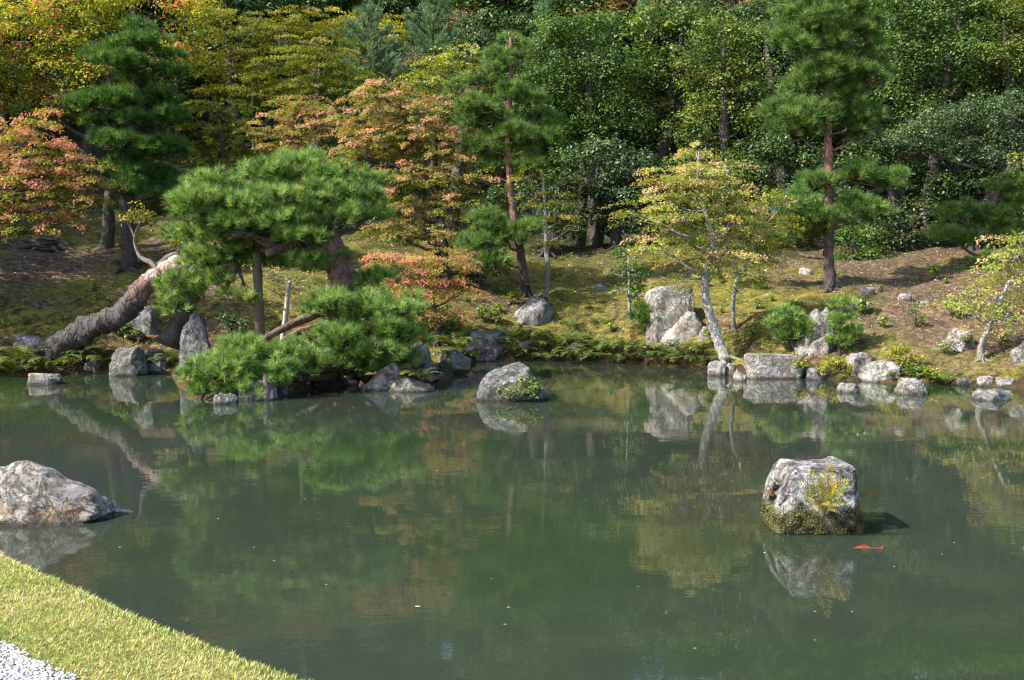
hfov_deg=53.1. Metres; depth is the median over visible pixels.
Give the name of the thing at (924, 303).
stone
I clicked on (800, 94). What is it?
evergreen tree
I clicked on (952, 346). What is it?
shrub
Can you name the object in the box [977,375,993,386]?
boulder
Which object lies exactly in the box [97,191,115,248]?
bare trunk
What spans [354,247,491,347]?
maple tree
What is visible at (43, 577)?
lawn grass
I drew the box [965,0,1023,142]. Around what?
evergreen tree
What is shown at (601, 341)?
fern
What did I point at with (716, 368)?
boulder
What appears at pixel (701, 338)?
boulder
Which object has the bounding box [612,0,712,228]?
evergreen tree
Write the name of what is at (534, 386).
shrub
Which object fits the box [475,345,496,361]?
boulder
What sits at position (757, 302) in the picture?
seedling
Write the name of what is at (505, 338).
fern
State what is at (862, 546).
koi
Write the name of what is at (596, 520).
water
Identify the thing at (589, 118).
evergreen tree
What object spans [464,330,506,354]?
boulder
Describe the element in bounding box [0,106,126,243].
maple tree
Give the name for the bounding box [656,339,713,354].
fern
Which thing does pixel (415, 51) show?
evergreen tree
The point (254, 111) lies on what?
tree
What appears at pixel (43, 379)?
boulder
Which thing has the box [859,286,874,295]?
stone
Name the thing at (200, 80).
evergreen tree
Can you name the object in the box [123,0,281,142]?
tree
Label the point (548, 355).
fern
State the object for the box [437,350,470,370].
boulder
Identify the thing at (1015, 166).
evergreen bush
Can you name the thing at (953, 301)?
seedling
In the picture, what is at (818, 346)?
boulder
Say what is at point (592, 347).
fern
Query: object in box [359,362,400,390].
boulder
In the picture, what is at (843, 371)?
fern
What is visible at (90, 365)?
boulder
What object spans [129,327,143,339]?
seedling
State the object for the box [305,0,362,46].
evergreen tree
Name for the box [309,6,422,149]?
maple tree
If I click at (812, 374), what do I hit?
boulder
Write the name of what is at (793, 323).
young pine
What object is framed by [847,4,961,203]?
evergreen tree
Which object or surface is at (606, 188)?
evergreen tree
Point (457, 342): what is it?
fern
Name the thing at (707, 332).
seedling
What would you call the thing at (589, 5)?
evergreen tree
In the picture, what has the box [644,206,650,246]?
bare trunk
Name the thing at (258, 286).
support post
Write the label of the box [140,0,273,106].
evergreen tree
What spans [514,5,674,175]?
evergreen tree
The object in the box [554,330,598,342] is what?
fern
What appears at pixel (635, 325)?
fern
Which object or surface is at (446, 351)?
fern
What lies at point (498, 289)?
fern
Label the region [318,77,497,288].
maple tree
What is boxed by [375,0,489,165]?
conifer tree
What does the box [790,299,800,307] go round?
seedling
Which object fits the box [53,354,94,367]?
fern
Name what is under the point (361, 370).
fern
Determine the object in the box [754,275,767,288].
seedling
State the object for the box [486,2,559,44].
evergreen tree
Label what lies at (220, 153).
maple tree
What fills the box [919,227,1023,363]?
maple tree
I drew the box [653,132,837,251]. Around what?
evergreen tree
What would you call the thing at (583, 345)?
fern
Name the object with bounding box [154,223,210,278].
sapling
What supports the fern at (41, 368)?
on the ground at (60, 272)
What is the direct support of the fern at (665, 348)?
on the ground at (60, 272)
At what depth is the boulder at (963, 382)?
20.01 m
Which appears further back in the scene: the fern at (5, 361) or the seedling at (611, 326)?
the seedling at (611, 326)
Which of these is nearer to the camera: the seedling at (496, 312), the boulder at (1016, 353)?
the boulder at (1016, 353)
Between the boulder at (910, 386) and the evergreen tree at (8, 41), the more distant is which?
the evergreen tree at (8, 41)
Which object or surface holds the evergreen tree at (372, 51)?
on the ground at (60, 272)
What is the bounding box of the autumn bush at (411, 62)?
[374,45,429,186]
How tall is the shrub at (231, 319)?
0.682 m
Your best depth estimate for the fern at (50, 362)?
22.08 m
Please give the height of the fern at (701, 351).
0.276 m
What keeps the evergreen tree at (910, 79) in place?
on the ground at (60, 272)
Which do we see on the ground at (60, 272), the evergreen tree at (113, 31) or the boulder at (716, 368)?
the evergreen tree at (113, 31)
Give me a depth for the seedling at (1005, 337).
21.12 m
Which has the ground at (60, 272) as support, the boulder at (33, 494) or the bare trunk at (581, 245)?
the bare trunk at (581, 245)
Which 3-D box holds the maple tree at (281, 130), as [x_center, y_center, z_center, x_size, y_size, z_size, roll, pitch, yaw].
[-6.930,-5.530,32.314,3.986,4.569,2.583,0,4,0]
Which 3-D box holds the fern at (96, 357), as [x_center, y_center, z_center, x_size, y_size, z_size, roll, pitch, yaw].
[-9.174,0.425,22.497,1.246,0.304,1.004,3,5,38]
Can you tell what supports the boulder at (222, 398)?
in the water
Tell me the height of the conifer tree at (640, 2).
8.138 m
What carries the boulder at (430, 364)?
on the ground at (60, 272)
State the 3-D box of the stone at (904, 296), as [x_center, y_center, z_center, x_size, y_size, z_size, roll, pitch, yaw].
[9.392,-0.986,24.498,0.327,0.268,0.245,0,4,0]
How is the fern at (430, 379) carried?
on the boulder at (400, 383)
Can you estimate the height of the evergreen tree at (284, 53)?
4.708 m
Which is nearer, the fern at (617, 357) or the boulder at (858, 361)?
the boulder at (858, 361)
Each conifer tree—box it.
[290,0,437,173]
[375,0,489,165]
[501,0,582,174]
[619,0,665,171]
[689,0,735,178]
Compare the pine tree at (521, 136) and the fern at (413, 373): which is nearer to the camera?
the fern at (413, 373)
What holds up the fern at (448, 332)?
on the ground at (60, 272)
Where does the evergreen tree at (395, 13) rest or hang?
on the ground at (60, 272)
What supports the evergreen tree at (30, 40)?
on the ground at (60, 272)
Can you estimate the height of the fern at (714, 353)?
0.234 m
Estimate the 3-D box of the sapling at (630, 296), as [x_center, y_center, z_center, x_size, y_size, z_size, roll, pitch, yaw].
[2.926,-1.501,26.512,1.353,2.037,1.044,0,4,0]
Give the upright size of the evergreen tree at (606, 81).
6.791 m
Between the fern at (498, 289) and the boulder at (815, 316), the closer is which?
the boulder at (815, 316)
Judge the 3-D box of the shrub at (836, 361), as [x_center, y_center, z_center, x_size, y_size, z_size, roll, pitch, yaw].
[6.345,0.518,21.231,1.195,0.491,0.634,0,4,0]
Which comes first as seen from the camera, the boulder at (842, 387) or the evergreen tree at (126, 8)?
the boulder at (842, 387)
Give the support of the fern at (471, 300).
on the ground at (60, 272)
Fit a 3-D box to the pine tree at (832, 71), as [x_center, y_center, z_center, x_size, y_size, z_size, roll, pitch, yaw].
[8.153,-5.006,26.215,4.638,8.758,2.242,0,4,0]
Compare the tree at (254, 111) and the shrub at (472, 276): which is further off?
the tree at (254, 111)
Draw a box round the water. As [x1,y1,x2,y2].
[0,360,1023,679]
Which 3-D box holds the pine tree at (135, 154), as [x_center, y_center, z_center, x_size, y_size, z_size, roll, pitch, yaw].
[-10.095,-4.740,27.192,3.615,7.851,2.876,0,4,0]
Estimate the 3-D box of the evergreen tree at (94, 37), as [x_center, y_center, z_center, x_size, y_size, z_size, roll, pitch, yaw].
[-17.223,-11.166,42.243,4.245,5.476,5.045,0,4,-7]
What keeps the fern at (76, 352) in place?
on the ground at (60, 272)
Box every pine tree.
[31,200,295,359]
[60,13,199,274]
[153,184,206,349]
[158,141,438,400]
[436,27,571,297]
[740,0,912,292]
[926,163,1023,272]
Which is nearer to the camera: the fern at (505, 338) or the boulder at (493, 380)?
the boulder at (493, 380)
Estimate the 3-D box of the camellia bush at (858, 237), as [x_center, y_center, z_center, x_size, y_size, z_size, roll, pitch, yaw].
[10.498,-2.666,30.973,3.188,2.007,2.077,0,4,0]
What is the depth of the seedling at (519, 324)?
26.47 m
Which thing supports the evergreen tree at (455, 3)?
on the ground at (60, 272)
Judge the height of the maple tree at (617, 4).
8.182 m
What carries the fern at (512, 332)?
on the ground at (60, 272)
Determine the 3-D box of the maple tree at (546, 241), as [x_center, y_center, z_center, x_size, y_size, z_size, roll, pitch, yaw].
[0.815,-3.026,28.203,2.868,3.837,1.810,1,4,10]
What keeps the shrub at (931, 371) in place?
on the ground at (60, 272)
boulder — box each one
[0,460,132,526]
[13,334,45,348]
[26,373,62,384]
[83,358,100,371]
[109,346,148,375]
[129,306,159,338]
[147,348,169,373]
[179,310,211,367]
[213,392,238,403]
[238,379,277,399]
[278,382,288,395]
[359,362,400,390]
[389,375,434,391]
[414,343,431,362]
[422,361,437,380]
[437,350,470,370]
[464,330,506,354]
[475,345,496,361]
[476,362,550,400]
[513,295,554,325]
[644,286,694,343]
[661,311,702,346]
[697,326,708,341]
[707,360,725,375]
[725,363,737,375]
[733,370,745,380]
[744,353,803,378]
[759,456,864,534]
[791,307,834,356]
[806,368,826,379]
[808,333,832,356]
[836,382,859,392]
[846,352,876,376]
[858,359,899,382]
[894,377,927,394]
[941,327,974,353]
[955,375,971,385]
[971,388,1012,400]
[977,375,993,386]
[995,377,1013,386]
[1009,341,1023,363]
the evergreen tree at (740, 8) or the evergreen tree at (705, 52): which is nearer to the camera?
the evergreen tree at (740, 8)
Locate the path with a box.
[0,644,60,679]
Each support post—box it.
[252,240,264,335]
[263,373,269,400]
[280,282,291,339]
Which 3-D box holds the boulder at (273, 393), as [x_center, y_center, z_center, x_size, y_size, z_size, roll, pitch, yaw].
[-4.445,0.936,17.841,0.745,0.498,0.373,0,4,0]
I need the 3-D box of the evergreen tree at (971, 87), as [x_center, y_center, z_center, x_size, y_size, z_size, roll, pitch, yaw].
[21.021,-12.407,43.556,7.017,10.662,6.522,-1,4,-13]
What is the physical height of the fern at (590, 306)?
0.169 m
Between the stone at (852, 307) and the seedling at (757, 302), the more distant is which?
the seedling at (757, 302)
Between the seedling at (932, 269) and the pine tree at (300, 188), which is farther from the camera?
the seedling at (932, 269)
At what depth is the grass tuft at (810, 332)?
21.98 m
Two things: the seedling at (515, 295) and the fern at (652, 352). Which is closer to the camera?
the fern at (652, 352)
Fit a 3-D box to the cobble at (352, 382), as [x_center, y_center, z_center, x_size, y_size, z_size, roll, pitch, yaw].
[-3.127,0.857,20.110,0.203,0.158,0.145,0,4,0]
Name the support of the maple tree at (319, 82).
on the ground at (60, 272)
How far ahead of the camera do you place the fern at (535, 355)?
25.66 m
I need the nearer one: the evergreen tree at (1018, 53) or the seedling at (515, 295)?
the seedling at (515, 295)
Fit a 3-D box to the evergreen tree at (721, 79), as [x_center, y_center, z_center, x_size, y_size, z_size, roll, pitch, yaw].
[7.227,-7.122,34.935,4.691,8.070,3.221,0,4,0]
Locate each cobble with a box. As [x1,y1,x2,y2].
[294,374,302,380]
[347,380,356,384]
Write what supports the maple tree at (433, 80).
on the ground at (60, 272)
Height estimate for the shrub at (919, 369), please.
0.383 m
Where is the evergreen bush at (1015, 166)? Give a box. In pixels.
[992,152,1023,188]
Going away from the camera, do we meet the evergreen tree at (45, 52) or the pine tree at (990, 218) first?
the pine tree at (990, 218)
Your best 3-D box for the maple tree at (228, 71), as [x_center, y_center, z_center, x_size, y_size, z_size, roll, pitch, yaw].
[-9.612,-8.871,38.100,7.012,6.933,3.880,0,4,0]
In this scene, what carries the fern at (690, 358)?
on the ground at (60, 272)
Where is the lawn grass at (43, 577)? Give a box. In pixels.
[0,550,313,679]
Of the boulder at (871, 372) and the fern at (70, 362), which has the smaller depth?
the boulder at (871, 372)
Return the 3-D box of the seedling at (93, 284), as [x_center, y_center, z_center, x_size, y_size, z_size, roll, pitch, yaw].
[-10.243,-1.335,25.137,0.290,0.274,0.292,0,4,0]
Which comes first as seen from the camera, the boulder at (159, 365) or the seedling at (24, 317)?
the boulder at (159, 365)
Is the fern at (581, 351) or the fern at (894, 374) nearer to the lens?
the fern at (894, 374)
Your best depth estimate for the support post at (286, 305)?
22.46 m
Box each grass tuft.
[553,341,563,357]
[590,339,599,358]
[803,321,819,346]
[845,362,853,372]
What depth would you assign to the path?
4.35 m
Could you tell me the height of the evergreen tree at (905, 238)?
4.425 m
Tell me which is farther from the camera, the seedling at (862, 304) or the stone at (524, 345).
the stone at (524, 345)
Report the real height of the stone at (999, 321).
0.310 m
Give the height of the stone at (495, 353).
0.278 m
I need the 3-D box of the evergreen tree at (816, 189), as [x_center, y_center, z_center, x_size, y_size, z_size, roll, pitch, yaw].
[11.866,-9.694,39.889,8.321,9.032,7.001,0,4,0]
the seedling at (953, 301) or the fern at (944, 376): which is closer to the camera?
the fern at (944, 376)
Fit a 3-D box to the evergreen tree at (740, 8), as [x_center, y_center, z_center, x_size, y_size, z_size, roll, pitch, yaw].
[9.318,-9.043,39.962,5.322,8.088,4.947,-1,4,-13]
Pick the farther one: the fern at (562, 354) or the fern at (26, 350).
the fern at (562, 354)
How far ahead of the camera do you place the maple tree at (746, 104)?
46.23 m
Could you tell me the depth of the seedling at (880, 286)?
25.43 m
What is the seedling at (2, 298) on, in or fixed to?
on the ground at (60, 272)
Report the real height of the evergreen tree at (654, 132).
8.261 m
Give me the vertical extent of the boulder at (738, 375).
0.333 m
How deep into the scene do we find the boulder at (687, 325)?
24.49 m
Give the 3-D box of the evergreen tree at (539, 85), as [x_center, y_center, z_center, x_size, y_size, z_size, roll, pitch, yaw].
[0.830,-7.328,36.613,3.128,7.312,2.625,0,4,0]
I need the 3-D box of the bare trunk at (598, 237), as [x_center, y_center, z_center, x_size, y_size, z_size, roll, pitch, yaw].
[2.884,-4.589,34.169,0.450,3.032,0.412,0,4,0]
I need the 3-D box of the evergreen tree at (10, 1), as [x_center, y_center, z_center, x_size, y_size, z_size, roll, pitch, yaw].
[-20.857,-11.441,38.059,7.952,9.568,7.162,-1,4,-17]
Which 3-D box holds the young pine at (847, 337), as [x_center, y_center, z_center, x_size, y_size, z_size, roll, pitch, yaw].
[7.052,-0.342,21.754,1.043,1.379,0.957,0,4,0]
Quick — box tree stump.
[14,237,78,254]
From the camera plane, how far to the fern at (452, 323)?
25.95 m
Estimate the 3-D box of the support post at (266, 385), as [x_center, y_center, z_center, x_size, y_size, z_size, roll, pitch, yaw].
[-4.251,0.858,17.742,0.114,0.555,0.208,-2,4,-25]
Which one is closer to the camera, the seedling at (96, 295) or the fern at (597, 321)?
the seedling at (96, 295)
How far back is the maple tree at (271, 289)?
24.07 m
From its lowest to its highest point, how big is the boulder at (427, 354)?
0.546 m
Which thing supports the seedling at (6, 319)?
on the ground at (60, 272)
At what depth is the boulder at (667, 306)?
24.83 m
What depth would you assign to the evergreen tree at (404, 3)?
57.77 m
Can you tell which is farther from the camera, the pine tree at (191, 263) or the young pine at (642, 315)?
the young pine at (642, 315)
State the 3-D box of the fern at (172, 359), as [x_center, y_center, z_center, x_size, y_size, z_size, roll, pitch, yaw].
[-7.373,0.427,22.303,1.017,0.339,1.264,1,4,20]
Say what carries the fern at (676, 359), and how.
on the ground at (60, 272)
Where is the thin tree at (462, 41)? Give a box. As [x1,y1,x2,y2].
[439,5,492,170]
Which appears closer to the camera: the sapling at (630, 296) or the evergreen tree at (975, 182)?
the sapling at (630, 296)
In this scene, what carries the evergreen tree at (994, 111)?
on the ground at (60, 272)
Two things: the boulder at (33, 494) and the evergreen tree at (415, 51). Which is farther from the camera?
the evergreen tree at (415, 51)
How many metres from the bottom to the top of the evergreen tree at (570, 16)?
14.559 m
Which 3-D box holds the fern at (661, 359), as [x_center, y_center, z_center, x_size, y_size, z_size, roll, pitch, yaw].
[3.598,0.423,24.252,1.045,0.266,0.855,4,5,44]
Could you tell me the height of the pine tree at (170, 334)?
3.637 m
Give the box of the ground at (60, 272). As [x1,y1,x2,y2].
[0,0,1023,679]
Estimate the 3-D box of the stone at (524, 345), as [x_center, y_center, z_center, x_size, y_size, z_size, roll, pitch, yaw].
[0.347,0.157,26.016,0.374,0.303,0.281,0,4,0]
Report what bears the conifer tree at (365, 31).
on the ground at (60, 272)
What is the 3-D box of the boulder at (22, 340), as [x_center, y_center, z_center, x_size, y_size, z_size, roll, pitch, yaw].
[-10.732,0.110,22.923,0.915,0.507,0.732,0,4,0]
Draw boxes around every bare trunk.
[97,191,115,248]
[576,160,586,247]
[592,156,603,244]
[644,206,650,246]
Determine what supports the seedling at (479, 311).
on the ground at (60, 272)
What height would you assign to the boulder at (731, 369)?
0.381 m
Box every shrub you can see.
[215,312,255,335]
[450,265,516,286]
[494,375,545,399]
[792,355,846,376]
[883,343,927,371]
[898,360,929,378]
[904,303,928,326]
[922,366,953,381]
[933,334,976,353]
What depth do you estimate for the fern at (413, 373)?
19.09 m
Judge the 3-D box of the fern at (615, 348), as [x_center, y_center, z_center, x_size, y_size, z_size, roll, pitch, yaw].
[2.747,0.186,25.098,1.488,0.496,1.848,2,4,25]
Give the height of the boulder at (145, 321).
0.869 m
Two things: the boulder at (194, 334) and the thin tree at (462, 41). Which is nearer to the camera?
the boulder at (194, 334)
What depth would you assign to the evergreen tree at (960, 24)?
38.78 m
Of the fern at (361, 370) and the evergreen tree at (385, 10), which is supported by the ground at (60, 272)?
the evergreen tree at (385, 10)
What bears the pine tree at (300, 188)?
on the ground at (60, 272)
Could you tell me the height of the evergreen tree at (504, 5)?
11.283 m
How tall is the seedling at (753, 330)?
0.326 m
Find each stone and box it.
[494,349,497,357]
[519,340,532,350]
[570,343,582,352]
[594,283,606,290]
[799,267,812,274]
[843,303,855,312]
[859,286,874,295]
[897,293,911,301]
[920,301,930,306]
[994,312,1011,322]
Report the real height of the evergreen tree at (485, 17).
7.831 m
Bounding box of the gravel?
[0,641,77,679]
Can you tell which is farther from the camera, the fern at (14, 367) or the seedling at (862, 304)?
the seedling at (862, 304)
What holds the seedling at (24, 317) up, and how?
on the ground at (60, 272)
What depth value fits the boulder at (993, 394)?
17.67 m
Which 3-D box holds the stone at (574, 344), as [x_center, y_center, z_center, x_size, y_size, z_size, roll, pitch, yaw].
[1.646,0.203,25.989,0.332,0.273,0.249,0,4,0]
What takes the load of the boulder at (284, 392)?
on the ground at (60, 272)
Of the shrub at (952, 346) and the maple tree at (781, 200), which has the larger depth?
the maple tree at (781, 200)
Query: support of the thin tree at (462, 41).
on the ground at (60, 272)
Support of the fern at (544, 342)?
on the ground at (60, 272)
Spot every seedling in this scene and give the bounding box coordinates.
[0,294,7,306]
[1,317,11,325]
[18,315,26,322]
[90,281,100,290]
[92,290,101,299]
[118,322,134,337]
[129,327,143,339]
[437,303,451,313]
[475,305,487,318]
[486,306,502,321]
[492,301,504,310]
[506,289,523,303]
[515,322,522,330]
[607,321,616,330]
[690,274,701,285]
[702,330,711,341]
[743,325,756,338]
[753,298,762,308]
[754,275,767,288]
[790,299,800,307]
[855,297,873,312]
[876,283,883,291]
[877,314,890,326]
[926,263,940,278]
[942,296,962,315]
[998,332,1007,341]
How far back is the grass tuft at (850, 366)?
21.06 m
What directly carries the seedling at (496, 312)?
on the ground at (60, 272)
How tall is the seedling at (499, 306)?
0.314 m
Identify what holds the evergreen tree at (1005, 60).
on the ground at (60, 272)
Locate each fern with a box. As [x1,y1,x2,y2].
[0,343,57,360]
[0,353,42,370]
[0,359,34,374]
[8,356,49,367]
[20,363,63,372]
[23,352,85,368]
[51,347,111,359]
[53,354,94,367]
[75,351,111,365]
[146,353,178,366]
[347,364,380,373]
[399,367,440,377]
[420,374,442,381]
[423,326,463,340]
[428,332,473,347]
[433,347,462,355]
[440,317,466,328]
[458,295,482,302]
[465,350,491,357]
[472,329,521,345]
[482,326,534,337]
[489,287,507,293]
[503,347,540,355]
[513,327,583,345]
[516,348,546,359]
[518,336,562,350]
[533,352,560,359]
[549,346,606,360]
[551,349,578,358]
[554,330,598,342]
[557,319,586,327]
[564,345,613,356]
[573,338,630,352]
[574,337,606,348]
[584,304,600,309]
[584,317,612,323]
[595,351,640,361]
[597,339,647,353]
[608,341,670,354]
[621,322,643,330]
[628,348,673,359]
[636,352,673,362]
[646,345,692,356]
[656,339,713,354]
[658,353,682,364]
[662,352,716,366]
[679,343,715,353]
[704,352,735,360]
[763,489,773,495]
[798,464,848,516]
[834,366,861,376]
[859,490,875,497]
[880,368,910,375]
[917,372,951,382]
[922,371,972,383]
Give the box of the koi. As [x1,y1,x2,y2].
[854,544,882,547]
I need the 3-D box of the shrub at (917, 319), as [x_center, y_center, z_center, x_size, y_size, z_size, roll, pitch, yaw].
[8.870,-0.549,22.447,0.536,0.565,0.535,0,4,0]
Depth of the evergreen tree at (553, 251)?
32.68 m
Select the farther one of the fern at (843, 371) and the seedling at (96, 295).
the seedling at (96, 295)
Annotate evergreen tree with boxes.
[0,0,58,95]
[0,0,86,115]
[0,9,41,135]
[0,35,19,45]
[41,8,140,127]
[42,0,75,87]
[54,0,174,53]
[71,0,179,129]
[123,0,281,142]
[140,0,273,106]
[143,31,223,136]
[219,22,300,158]
[256,0,341,114]
[278,20,325,88]
[303,43,347,93]
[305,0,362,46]
[323,0,411,55]
[330,26,384,90]
[349,0,420,44]
[381,43,417,89]
[382,0,446,53]
[383,29,431,94]
[416,0,487,62]
[431,0,584,75]
[433,4,541,196]
[441,24,480,62]
[478,146,598,257]
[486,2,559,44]
[486,65,612,213]
[494,32,576,232]
[513,6,657,239]
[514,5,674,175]
[515,0,666,53]
[556,0,670,80]
[558,33,653,141]
[561,133,667,252]
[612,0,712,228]
[623,0,755,210]
[642,0,761,193]
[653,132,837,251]
[657,0,745,162]
[657,10,790,244]
[690,0,804,200]
[716,0,931,203]
[730,0,833,218]
[789,5,870,154]
[792,30,928,208]
[809,124,981,253]
[842,0,1003,229]
[843,0,954,167]
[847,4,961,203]
[877,83,1023,251]
[888,0,1023,195]
[920,10,1018,173]
[935,162,1023,248]
[950,0,1023,221]
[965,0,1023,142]
[967,3,1023,158]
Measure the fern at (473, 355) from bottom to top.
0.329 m
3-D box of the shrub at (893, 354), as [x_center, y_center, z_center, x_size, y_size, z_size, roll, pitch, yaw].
[7.959,0.348,20.731,0.947,0.613,0.603,1,4,9]
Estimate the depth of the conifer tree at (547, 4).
41.13 m
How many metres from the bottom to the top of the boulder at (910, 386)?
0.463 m
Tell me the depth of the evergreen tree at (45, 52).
49.10 m
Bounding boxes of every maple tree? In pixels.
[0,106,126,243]
[157,4,346,183]
[167,98,279,265]
[212,29,392,149]
[232,94,354,157]
[242,264,316,321]
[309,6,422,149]
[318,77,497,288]
[351,155,502,289]
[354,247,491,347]
[390,41,489,233]
[489,159,592,298]
[566,0,673,169]
[601,140,789,364]
[711,188,807,332]
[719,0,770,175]
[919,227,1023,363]
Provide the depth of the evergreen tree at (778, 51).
37.35 m
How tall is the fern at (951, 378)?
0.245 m
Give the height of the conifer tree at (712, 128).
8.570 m
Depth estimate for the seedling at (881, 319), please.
22.46 m
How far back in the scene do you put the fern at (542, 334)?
25.80 m
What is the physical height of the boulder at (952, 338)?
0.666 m
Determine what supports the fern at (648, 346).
on the ground at (60, 272)
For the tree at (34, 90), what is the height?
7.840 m
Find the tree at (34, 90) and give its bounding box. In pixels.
[0,0,226,193]
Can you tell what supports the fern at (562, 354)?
on the ground at (60, 272)
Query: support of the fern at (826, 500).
on the boulder at (786, 509)
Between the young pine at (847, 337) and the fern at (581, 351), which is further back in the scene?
the fern at (581, 351)
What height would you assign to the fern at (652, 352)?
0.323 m
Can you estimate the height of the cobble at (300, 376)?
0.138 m
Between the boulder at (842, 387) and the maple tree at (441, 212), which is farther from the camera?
the maple tree at (441, 212)
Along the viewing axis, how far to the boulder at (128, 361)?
21.91 m
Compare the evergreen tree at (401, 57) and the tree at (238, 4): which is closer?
the tree at (238, 4)
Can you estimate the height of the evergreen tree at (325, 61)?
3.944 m
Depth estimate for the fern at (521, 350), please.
25.61 m
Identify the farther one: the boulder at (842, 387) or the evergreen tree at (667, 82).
the evergreen tree at (667, 82)
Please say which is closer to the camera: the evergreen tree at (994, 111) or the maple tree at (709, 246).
the maple tree at (709, 246)
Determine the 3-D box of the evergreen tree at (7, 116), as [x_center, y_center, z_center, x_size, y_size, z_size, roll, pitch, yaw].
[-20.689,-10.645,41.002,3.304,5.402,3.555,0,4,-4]
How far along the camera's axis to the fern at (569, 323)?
26.68 m
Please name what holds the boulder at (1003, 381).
on the ground at (60, 272)
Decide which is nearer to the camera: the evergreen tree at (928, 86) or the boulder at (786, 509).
the boulder at (786, 509)
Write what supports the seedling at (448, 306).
on the ground at (60, 272)
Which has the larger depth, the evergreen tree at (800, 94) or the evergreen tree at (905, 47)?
the evergreen tree at (800, 94)
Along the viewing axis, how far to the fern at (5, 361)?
21.87 m
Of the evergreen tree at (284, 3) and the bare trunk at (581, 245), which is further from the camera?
the evergreen tree at (284, 3)
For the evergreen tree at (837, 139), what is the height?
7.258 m
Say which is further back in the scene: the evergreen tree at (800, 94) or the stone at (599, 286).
the evergreen tree at (800, 94)
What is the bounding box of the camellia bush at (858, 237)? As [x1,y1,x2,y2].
[810,221,908,261]
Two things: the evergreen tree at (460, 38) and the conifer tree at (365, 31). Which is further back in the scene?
the evergreen tree at (460, 38)
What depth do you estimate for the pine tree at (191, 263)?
20.45 m
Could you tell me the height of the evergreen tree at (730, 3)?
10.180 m
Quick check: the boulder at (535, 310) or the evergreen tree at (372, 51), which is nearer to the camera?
the boulder at (535, 310)
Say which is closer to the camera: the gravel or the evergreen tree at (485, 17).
the gravel
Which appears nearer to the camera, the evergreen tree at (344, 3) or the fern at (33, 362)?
the fern at (33, 362)
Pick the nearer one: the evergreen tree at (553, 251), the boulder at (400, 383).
the boulder at (400, 383)
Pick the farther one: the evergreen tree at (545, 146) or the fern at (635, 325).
the evergreen tree at (545, 146)
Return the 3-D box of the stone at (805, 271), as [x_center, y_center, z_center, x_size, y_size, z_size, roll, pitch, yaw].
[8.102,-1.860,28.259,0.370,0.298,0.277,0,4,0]
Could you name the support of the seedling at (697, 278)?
on the ground at (60, 272)
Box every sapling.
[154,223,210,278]
[600,243,650,320]
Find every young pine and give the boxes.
[625,298,661,332]
[760,300,819,352]
[823,292,866,355]

